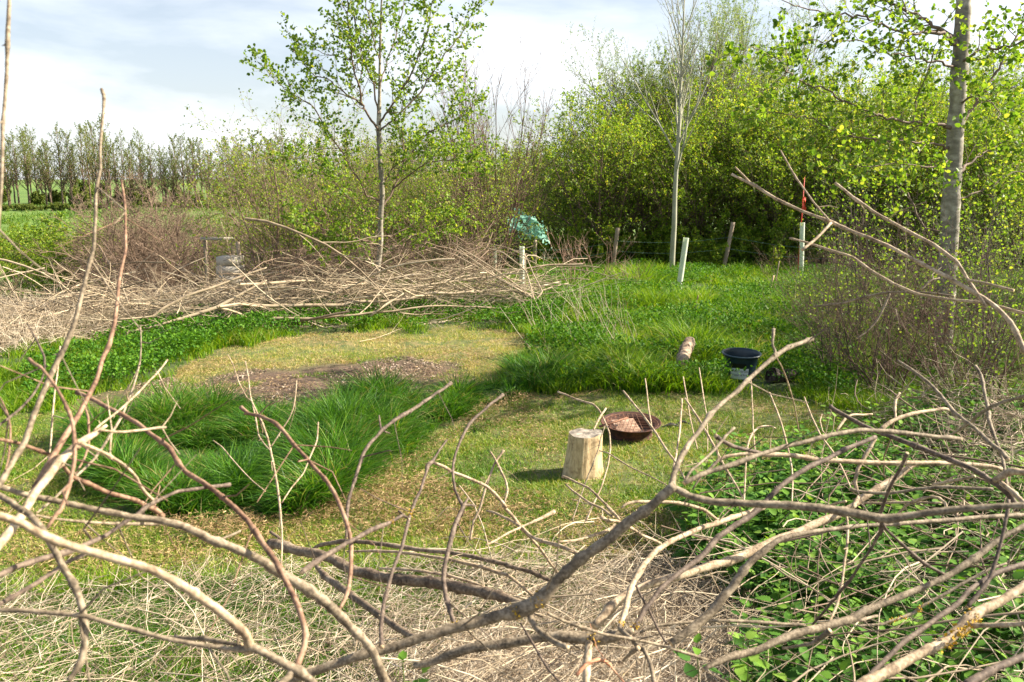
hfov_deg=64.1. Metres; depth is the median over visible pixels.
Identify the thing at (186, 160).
young tree
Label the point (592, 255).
bare sapling
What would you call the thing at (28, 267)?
cut bough
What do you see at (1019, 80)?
thicket tree
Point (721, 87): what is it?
thicket tree
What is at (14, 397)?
rough grass
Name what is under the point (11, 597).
cut branch
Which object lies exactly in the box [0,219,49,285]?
green bush
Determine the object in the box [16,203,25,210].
hedge bush
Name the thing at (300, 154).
young tree
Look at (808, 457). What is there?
cut branch
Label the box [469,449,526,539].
cut branch
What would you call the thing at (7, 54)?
cut branch
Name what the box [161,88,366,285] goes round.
hawthorn shrub
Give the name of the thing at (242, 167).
young tree
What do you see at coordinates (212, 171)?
young tree
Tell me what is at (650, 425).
cut branch
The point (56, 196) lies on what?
hedge bush
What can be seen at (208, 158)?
young tree
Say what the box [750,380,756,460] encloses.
dry stem
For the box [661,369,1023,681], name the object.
brushwood
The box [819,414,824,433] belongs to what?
dry stem
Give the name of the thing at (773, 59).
willow tree
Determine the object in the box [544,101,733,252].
thicket tree
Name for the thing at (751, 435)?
dry stem
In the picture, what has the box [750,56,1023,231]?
thicket tree
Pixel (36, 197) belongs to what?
hedge bush
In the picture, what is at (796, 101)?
thicket tree
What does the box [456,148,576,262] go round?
hawthorn shrub
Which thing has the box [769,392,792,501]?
dry stem
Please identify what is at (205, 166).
young tree
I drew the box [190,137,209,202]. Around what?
young tree
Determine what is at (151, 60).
sky
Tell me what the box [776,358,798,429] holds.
dry stem
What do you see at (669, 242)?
barbed wire
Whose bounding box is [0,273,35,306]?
bare bush
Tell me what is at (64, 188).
young tree
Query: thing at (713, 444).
cut branch
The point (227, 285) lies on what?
cut bough
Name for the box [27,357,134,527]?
cut branch
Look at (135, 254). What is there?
bare bush
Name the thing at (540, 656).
cut branch
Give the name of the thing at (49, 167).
young tree
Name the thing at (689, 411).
dry stem
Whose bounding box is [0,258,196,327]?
cut bough
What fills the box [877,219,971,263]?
thicket bush
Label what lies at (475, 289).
cut bough
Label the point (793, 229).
thicket bush
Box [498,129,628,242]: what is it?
thicket tree
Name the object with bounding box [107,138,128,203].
young tree
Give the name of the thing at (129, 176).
young tree
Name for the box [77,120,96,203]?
young tree
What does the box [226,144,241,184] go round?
young tree
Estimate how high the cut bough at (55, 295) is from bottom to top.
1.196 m
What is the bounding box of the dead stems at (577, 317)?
[501,271,637,348]
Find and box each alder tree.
[239,0,510,291]
[705,0,1023,353]
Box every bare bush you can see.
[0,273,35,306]
[24,156,225,297]
[52,182,233,296]
[90,170,262,294]
[99,206,182,274]
[100,229,189,283]
[127,204,240,286]
[196,236,274,290]
[751,243,945,370]
[752,223,885,320]
[760,234,1023,395]
[808,203,1023,338]
[812,204,984,322]
[838,226,1023,425]
[856,200,1023,390]
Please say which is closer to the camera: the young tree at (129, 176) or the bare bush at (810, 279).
the bare bush at (810, 279)
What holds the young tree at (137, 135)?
on the ground at (348, 341)
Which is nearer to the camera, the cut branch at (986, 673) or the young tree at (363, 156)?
the cut branch at (986, 673)
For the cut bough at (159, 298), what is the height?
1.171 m
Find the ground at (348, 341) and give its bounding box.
[0,179,1023,681]
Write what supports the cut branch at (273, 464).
on the ground at (348, 341)
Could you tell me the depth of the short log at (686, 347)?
10.25 m
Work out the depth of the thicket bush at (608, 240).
25.70 m
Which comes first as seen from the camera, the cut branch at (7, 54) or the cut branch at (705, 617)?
the cut branch at (7, 54)
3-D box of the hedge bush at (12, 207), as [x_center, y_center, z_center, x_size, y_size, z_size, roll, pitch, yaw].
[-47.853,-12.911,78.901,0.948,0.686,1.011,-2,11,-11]
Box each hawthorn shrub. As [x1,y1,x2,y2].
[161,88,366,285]
[164,77,433,282]
[192,179,347,292]
[201,143,414,280]
[202,213,280,279]
[241,134,413,278]
[256,105,488,269]
[288,109,549,279]
[301,124,465,279]
[323,119,518,259]
[349,103,546,253]
[387,123,545,276]
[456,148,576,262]
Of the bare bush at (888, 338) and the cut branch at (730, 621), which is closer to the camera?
the cut branch at (730, 621)
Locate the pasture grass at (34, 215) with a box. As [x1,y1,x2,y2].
[0,202,564,302]
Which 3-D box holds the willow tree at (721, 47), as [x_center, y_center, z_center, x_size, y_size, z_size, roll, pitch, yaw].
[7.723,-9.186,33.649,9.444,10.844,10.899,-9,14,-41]
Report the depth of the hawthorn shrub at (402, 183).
20.95 m
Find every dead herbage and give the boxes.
[0,269,349,355]
[788,343,1023,588]
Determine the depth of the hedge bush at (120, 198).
87.82 m
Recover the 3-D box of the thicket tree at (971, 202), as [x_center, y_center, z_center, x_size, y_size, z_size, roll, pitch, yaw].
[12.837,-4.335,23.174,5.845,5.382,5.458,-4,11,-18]
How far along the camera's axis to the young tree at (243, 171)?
60.71 m
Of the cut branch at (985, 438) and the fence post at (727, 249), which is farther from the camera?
the fence post at (727, 249)
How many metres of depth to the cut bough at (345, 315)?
13.38 m
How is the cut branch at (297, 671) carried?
on the ground at (348, 341)
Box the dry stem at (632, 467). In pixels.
[599,450,666,485]
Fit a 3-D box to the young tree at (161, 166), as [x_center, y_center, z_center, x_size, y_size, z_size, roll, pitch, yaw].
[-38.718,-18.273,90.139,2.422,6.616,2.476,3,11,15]
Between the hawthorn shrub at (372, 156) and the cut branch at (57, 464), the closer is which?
the cut branch at (57, 464)
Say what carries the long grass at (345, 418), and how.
on the ground at (348, 341)
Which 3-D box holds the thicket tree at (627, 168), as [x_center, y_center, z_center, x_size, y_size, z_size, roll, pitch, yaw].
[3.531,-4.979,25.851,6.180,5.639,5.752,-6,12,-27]
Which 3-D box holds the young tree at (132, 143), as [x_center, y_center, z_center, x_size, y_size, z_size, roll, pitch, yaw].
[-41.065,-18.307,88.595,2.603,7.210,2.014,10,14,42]
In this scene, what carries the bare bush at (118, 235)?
on the ground at (348, 341)
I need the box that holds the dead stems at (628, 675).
[0,520,799,681]
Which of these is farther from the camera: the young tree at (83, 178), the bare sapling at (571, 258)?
the young tree at (83, 178)
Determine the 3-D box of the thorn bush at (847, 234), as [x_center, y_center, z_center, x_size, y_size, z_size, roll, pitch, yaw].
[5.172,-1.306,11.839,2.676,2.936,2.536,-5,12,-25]
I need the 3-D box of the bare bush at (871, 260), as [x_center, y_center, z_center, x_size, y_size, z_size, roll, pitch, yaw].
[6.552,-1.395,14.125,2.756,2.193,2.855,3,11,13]
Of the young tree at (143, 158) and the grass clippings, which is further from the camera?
the young tree at (143, 158)
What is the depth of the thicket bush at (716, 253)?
24.22 m
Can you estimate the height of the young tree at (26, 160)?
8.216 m
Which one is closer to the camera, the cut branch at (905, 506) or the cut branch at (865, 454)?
the cut branch at (905, 506)
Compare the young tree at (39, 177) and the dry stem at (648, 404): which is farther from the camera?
the young tree at (39, 177)
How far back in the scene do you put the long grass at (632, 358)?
11.66 m
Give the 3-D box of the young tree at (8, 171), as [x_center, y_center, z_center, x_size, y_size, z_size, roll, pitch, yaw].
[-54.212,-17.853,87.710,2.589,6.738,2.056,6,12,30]
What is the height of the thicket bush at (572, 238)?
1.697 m
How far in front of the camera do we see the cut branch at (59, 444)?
1.43 m
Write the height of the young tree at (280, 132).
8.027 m
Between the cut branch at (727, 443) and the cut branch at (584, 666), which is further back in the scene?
the cut branch at (727, 443)
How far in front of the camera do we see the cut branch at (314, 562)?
1.62 m
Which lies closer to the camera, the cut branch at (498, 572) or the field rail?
the cut branch at (498, 572)
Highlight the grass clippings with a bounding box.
[0,325,850,598]
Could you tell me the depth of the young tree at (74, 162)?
96.82 m
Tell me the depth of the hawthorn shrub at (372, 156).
25.16 m
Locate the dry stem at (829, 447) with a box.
[804,397,850,486]
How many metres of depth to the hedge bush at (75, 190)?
86.06 m
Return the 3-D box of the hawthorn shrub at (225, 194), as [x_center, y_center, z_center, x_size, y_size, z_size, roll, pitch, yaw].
[-5.588,-4.153,22.694,7.667,6.672,5.620,-7,13,-34]
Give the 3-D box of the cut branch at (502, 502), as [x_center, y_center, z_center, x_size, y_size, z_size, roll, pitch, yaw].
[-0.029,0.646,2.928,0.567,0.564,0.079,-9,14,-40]
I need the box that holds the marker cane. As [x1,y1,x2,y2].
[798,177,805,268]
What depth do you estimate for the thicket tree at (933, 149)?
24.16 m
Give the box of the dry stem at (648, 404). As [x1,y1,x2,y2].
[645,378,652,432]
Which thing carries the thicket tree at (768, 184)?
on the ground at (348, 341)
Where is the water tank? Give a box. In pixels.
[216,255,245,293]
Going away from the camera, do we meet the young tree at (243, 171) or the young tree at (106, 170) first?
the young tree at (243, 171)
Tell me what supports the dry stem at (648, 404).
on the brushwood at (734, 626)
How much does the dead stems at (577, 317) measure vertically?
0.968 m
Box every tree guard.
[493,248,496,272]
[519,246,525,283]
[676,237,688,290]
[798,222,804,274]
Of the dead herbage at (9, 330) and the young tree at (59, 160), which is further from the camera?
the young tree at (59, 160)
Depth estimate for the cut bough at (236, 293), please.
13.89 m
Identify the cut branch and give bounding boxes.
[0,0,57,281]
[0,88,142,487]
[0,179,157,489]
[0,324,48,471]
[0,394,179,549]
[0,397,11,472]
[0,438,194,573]
[0,448,230,576]
[0,454,390,681]
[0,492,88,681]
[0,512,253,656]
[0,554,86,605]
[0,572,316,681]
[8,346,76,513]
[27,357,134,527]
[36,325,160,513]
[75,391,308,664]
[76,407,109,473]
[93,359,180,430]
[227,354,318,591]
[239,399,424,608]
[266,530,536,622]
[276,311,1023,681]
[276,439,447,648]
[313,539,549,581]
[315,565,439,681]
[343,381,454,618]
[346,549,556,597]
[379,557,484,586]
[413,628,633,679]
[425,393,504,645]
[433,462,558,572]
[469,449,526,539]
[485,509,555,545]
[486,508,577,553]
[520,622,626,681]
[546,612,729,660]
[557,391,610,545]
[559,515,661,544]
[561,475,619,519]
[566,484,613,517]
[571,426,604,520]
[575,624,623,681]
[582,639,598,681]
[591,454,994,629]
[616,469,765,626]
[617,626,708,681]
[621,498,726,525]
[623,390,714,490]
[630,435,876,631]
[635,584,667,644]
[639,600,805,635]
[668,506,1023,646]
[672,398,702,473]
[683,398,742,498]
[692,415,1014,488]
[702,518,1023,670]
[714,434,798,482]
[731,150,1023,382]
[789,237,1023,314]
[812,452,944,624]
[813,268,954,338]
[828,404,1018,512]
[829,500,942,505]
[829,517,848,620]
[834,182,987,307]
[835,413,872,431]
[849,461,993,494]
[853,439,876,489]
[855,580,1023,681]
[857,539,1008,626]
[866,499,1023,674]
[879,360,950,428]
[897,360,1023,461]
[897,495,947,512]
[932,475,975,485]
[936,394,1023,434]
[959,276,1014,291]
[963,652,1023,681]
[974,365,1022,523]
[992,468,1023,502]
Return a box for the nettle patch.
[397,369,1023,681]
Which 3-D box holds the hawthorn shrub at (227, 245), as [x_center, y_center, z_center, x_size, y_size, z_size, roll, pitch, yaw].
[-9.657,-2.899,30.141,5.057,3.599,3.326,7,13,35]
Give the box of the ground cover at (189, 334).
[17,252,1023,405]
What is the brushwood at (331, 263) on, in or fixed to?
on the ground at (348, 341)
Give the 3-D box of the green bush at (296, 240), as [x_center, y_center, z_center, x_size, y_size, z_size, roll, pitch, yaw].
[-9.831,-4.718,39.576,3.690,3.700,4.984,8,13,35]
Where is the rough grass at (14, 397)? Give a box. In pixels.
[0,259,1023,603]
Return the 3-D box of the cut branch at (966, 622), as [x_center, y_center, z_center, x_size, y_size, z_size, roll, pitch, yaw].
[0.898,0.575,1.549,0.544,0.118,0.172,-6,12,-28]
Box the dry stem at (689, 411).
[683,376,697,448]
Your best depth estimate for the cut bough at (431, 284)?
14.36 m
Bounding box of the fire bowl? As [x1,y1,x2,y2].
[600,411,661,442]
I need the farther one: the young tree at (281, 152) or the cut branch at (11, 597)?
the young tree at (281, 152)
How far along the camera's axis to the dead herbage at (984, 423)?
6.51 m
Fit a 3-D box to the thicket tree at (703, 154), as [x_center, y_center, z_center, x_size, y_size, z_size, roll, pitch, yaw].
[5.693,-5.152,27.068,6.163,5.412,6.621,-10,15,-43]
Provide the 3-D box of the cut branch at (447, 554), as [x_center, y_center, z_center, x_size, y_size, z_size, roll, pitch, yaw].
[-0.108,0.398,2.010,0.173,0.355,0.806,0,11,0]
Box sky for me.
[0,0,1023,179]
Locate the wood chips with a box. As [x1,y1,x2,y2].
[76,355,473,413]
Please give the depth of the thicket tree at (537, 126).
36.33 m
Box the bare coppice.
[407,32,584,275]
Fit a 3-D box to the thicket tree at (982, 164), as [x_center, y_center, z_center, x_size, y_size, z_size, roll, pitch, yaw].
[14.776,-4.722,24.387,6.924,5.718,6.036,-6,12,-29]
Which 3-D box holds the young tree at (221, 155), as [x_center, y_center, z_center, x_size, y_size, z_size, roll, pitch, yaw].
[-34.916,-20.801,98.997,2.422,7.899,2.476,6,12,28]
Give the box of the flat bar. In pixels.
[599,417,627,426]
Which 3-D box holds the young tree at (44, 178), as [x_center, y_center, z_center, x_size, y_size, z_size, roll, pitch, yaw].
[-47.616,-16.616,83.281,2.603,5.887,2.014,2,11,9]
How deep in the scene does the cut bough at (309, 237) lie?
13.53 m
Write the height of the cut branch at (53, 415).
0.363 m
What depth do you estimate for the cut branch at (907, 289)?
2.67 m
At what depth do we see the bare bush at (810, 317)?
10.38 m
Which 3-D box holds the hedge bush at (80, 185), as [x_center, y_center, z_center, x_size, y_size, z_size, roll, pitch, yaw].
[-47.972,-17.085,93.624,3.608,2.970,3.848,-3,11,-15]
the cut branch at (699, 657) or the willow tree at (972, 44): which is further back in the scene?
the willow tree at (972, 44)
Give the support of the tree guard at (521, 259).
on the ground at (348, 341)
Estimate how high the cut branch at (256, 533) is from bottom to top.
0.328 m
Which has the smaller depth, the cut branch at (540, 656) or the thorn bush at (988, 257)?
the cut branch at (540, 656)
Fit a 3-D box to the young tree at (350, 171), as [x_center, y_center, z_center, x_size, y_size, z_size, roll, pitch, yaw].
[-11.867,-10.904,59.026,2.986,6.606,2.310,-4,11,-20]
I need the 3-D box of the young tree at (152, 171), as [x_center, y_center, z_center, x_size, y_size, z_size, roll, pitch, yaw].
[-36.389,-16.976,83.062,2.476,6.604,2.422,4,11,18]
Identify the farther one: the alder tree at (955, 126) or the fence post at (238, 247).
the fence post at (238, 247)
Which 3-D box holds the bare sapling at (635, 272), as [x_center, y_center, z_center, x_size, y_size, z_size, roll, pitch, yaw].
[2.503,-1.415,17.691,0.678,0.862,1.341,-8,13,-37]
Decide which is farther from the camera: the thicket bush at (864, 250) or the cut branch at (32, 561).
the thicket bush at (864, 250)
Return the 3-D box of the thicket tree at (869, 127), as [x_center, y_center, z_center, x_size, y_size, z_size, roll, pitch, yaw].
[10.193,-5.000,24.608,6.137,5.830,5.730,-2,11,-11]
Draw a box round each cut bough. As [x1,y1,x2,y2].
[0,258,157,329]
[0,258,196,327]
[0,265,59,339]
[0,270,216,316]
[0,271,135,345]
[31,274,194,339]
[84,258,231,330]
[85,267,266,340]
[136,271,281,315]
[159,273,376,329]
[175,259,333,312]
[182,286,349,331]
[186,254,321,322]
[220,219,444,328]
[235,273,473,316]
[245,217,447,327]
[245,258,420,323]
[270,258,454,310]
[274,250,543,325]
[274,261,518,321]
[275,261,462,315]
[345,261,560,320]
[349,240,554,300]
[376,269,520,329]
[405,267,648,314]
[419,250,508,315]
[430,242,542,300]
[453,256,582,287]
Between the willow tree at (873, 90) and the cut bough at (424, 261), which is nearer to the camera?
the cut bough at (424, 261)
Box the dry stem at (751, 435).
[743,425,775,499]
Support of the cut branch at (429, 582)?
on the brushwood at (734, 626)
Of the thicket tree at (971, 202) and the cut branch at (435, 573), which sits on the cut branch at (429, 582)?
the cut branch at (435, 573)
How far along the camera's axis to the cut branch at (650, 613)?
1.94 m
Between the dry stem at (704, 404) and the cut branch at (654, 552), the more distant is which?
the dry stem at (704, 404)
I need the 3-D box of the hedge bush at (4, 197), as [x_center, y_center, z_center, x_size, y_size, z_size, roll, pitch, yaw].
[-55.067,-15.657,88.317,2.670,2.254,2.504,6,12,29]
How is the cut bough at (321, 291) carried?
on the ground at (348, 341)
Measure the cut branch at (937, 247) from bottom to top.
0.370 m
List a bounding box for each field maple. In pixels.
[454,160,519,225]
[472,134,559,231]
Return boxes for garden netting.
[507,207,551,247]
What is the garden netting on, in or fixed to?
attached to the hawthorn shrub at (431, 192)
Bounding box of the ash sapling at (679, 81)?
[613,0,722,266]
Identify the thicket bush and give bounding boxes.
[524,216,607,267]
[552,226,609,259]
[571,210,648,265]
[592,215,681,264]
[633,223,691,261]
[661,224,751,267]
[685,207,775,264]
[687,211,771,260]
[731,209,837,272]
[752,203,879,264]
[798,201,844,258]
[823,226,909,269]
[838,216,922,271]
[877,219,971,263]
[925,221,1023,269]
[961,230,1023,273]
[974,223,1023,269]
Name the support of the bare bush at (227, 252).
on the ground at (348, 341)
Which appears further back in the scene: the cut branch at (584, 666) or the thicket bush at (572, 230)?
the thicket bush at (572, 230)
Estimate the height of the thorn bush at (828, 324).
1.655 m
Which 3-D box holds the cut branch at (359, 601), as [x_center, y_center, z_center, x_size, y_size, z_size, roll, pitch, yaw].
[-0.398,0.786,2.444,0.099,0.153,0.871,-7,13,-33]
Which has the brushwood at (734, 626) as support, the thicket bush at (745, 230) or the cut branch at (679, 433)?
the cut branch at (679, 433)
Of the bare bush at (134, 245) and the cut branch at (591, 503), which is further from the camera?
the bare bush at (134, 245)
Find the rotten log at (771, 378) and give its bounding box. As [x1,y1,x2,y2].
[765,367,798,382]
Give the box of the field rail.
[200,237,234,296]
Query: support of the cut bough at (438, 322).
on the ground at (348, 341)
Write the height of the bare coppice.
6.646 m
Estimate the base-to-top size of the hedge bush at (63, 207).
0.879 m
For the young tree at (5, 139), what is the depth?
96.65 m
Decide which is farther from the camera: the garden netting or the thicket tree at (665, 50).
the thicket tree at (665, 50)
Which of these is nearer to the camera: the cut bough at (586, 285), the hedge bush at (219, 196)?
the cut bough at (586, 285)
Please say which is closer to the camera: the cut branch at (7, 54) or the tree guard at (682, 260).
the cut branch at (7, 54)
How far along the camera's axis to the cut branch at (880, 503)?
2.80 m
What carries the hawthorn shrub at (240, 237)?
on the ground at (348, 341)
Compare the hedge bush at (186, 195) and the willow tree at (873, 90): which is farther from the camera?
the hedge bush at (186, 195)
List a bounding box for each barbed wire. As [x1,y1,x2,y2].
[495,237,833,250]
[540,249,827,258]
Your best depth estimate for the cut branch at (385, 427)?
1.95 m
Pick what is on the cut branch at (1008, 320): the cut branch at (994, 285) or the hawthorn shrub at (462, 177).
the cut branch at (994, 285)
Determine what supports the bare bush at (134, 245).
on the ground at (348, 341)
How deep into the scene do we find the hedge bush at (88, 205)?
78.01 m
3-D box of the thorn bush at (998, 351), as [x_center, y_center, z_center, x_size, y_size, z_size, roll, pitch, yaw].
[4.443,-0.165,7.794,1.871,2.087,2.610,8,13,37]
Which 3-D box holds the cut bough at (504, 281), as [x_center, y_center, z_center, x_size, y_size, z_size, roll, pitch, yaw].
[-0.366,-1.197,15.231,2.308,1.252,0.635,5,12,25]
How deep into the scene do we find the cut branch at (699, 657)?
1.65 m
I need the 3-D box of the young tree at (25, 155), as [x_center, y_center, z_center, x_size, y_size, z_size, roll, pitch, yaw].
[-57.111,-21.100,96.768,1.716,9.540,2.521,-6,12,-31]
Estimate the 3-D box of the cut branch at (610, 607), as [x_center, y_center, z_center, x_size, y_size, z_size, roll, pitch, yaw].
[0.996,0.631,2.631,1.823,0.341,0.122,-7,13,-31]
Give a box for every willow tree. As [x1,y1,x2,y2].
[548,0,838,225]
[548,22,735,238]
[655,0,871,234]
[788,68,947,226]
[853,33,1023,229]
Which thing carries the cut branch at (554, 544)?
on the cut branch at (502, 502)
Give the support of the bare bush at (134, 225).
on the ground at (348, 341)
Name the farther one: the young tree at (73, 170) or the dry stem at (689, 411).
the young tree at (73, 170)
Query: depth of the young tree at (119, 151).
96.99 m
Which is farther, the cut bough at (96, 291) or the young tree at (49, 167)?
the young tree at (49, 167)
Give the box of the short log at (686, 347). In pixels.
[676,337,694,369]
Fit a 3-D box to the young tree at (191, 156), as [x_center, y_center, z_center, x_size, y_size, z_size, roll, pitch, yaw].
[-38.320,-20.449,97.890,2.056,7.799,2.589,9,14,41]
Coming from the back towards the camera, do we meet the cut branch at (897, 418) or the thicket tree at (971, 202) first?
the thicket tree at (971, 202)
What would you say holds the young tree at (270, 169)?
on the ground at (348, 341)
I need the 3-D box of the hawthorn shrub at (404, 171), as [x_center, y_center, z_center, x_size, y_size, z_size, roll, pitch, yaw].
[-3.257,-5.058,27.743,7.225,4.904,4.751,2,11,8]
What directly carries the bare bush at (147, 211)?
on the ground at (348, 341)
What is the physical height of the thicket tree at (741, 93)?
6.543 m
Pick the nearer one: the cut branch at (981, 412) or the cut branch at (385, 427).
the cut branch at (385, 427)
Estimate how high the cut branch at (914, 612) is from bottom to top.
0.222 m
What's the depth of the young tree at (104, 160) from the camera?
81.47 m
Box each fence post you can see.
[236,242,240,254]
[533,240,536,265]
[611,228,619,265]
[722,222,734,266]
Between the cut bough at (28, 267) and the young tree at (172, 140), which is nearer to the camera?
the cut bough at (28, 267)
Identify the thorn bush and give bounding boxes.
[764,247,906,376]
[766,149,975,333]
[766,199,1014,386]
[841,167,1006,324]
[878,213,1023,403]
[887,157,1023,330]
[899,168,1023,370]
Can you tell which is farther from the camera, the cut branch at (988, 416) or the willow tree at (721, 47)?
the willow tree at (721, 47)
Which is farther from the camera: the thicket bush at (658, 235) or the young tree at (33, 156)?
the young tree at (33, 156)
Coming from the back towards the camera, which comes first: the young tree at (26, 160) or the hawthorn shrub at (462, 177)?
the young tree at (26, 160)
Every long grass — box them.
[3,342,595,524]
[506,252,1023,405]
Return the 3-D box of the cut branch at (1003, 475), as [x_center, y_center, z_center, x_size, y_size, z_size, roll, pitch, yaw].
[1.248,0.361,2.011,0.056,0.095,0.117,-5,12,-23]
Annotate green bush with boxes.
[0,211,128,299]
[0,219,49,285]
[268,218,347,274]
[405,161,487,239]
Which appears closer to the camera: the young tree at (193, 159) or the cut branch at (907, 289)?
the cut branch at (907, 289)
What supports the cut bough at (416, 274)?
on the ground at (348, 341)
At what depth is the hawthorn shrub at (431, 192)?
20.73 m
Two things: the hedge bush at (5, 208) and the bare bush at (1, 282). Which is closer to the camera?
the bare bush at (1, 282)
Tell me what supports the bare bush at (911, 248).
on the ground at (348, 341)
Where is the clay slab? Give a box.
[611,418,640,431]
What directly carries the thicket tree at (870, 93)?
on the ground at (348, 341)
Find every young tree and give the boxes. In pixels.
[3,143,18,203]
[3,150,17,206]
[4,129,27,203]
[4,137,16,202]
[12,125,36,203]
[16,130,34,203]
[18,123,33,201]
[25,127,43,190]
[30,148,52,204]
[34,153,45,193]
[36,138,59,202]
[39,138,62,202]
[46,122,75,203]
[53,158,68,202]
[57,129,79,203]
[63,146,80,188]
[65,143,84,185]
[67,122,90,190]
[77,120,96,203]
[81,120,105,203]
[82,131,95,199]
[86,142,108,203]
[92,113,117,204]
[101,147,118,202]
[102,131,119,202]
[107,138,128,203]
[113,128,127,186]
[119,147,139,201]
[120,137,143,186]
[128,142,148,199]
[132,128,148,184]
[139,154,157,185]
[141,143,166,200]
[151,145,175,201]
[152,154,172,199]
[153,145,170,198]
[165,153,182,201]
[166,134,184,201]
[167,148,185,184]
[168,130,193,199]
[179,145,199,201]
[183,137,201,202]
[185,137,196,193]
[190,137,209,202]
[198,149,208,195]
[199,151,220,191]
[201,152,225,195]
[210,159,228,192]
[214,136,227,183]
[216,136,234,200]
[226,141,262,215]
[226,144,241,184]
[232,151,250,183]
[239,128,273,223]
[251,136,291,211]
[268,125,309,223]
[271,135,288,178]
[284,137,325,216]
[292,132,309,184]
[310,139,334,208]
[326,136,339,191]
[334,142,360,211]
[353,136,377,191]
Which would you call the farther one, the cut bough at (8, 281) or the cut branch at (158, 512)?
the cut bough at (8, 281)
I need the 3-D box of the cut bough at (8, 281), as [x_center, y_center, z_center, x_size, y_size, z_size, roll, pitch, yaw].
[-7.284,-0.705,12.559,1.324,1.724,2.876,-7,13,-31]
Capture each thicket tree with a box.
[494,142,584,234]
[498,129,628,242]
[508,72,672,237]
[517,95,670,232]
[518,97,712,248]
[530,126,595,237]
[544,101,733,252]
[563,46,697,231]
[572,99,798,236]
[586,76,718,231]
[618,108,762,256]
[655,55,874,222]
[660,46,851,232]
[674,52,841,226]
[699,98,881,241]
[709,97,928,257]
[710,65,942,223]
[717,51,872,217]
[729,70,942,244]
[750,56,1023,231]
[799,100,1023,265]
[800,68,1000,227]
[801,66,1023,228]
[817,33,1023,219]
[838,90,1023,265]
[864,71,1023,236]
[897,40,1023,211]
[897,85,1023,273]
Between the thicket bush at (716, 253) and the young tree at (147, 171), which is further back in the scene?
the young tree at (147, 171)
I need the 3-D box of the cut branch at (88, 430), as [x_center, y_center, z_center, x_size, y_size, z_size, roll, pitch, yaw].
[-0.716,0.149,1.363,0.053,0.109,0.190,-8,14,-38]
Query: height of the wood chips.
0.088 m
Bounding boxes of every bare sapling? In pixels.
[539,226,598,284]
[552,231,635,283]
[603,258,656,284]
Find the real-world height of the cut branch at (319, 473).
0.270 m
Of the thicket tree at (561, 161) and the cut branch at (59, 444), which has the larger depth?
the thicket tree at (561, 161)
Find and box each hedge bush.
[2,189,11,204]
[2,205,9,210]
[9,204,20,209]
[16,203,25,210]
[24,203,37,210]
[28,190,45,204]
[45,189,67,202]
[49,202,61,210]
[53,202,66,210]
[65,185,92,204]
[66,203,76,210]
[75,179,111,202]
[80,202,91,210]
[111,185,131,203]
[124,184,156,202]
[167,185,186,202]
[185,192,201,202]
[208,190,228,205]
[227,185,261,203]
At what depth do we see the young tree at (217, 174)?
89.47 m
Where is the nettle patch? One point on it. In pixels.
(754, 528)
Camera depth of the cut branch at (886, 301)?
2.87 m
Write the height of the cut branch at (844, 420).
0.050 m
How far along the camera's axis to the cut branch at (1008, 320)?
2.60 m
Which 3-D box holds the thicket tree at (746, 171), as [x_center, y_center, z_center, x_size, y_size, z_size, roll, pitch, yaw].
[9.413,-5.097,26.328,6.610,5.369,5.761,-1,11,-7]
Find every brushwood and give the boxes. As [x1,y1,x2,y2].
[0,186,532,325]
[0,235,628,343]
[1,469,1023,681]
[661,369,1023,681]
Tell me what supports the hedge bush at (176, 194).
on the ground at (348, 341)
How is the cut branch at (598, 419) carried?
on the brushwood at (734, 626)
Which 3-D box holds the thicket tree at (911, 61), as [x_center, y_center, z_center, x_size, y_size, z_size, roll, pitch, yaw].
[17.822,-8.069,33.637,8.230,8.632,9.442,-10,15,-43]
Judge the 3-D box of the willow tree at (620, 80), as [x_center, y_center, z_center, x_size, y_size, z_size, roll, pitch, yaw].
[5.331,-8.831,35.603,7.391,9.430,8.530,-2,11,-12]
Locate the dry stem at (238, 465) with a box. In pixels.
[213,440,265,491]
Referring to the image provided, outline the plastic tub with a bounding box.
[721,347,761,381]
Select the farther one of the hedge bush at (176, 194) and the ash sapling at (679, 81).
the hedge bush at (176, 194)
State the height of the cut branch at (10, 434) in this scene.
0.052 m
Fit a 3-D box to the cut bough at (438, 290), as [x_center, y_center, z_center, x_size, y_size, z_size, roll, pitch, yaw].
[-0.862,-1.086,15.030,4.499,1.126,2.353,-3,11,-15]
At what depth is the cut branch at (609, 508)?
3.11 m
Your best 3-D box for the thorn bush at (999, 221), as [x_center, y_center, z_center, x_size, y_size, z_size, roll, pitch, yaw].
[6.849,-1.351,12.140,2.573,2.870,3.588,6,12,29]
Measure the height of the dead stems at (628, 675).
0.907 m
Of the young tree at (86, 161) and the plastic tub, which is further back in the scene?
the young tree at (86, 161)
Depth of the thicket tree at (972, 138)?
26.09 m
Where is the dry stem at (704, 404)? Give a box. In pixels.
[699,368,707,451]
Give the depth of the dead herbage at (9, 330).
12.34 m
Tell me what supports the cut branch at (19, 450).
on the cut branch at (158, 512)
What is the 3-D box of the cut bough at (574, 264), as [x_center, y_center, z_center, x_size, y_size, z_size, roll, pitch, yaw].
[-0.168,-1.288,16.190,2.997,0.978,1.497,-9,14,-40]
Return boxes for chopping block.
[562,428,603,480]
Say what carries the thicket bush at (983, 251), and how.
on the ground at (348, 341)
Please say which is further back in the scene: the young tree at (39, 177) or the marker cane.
the young tree at (39, 177)

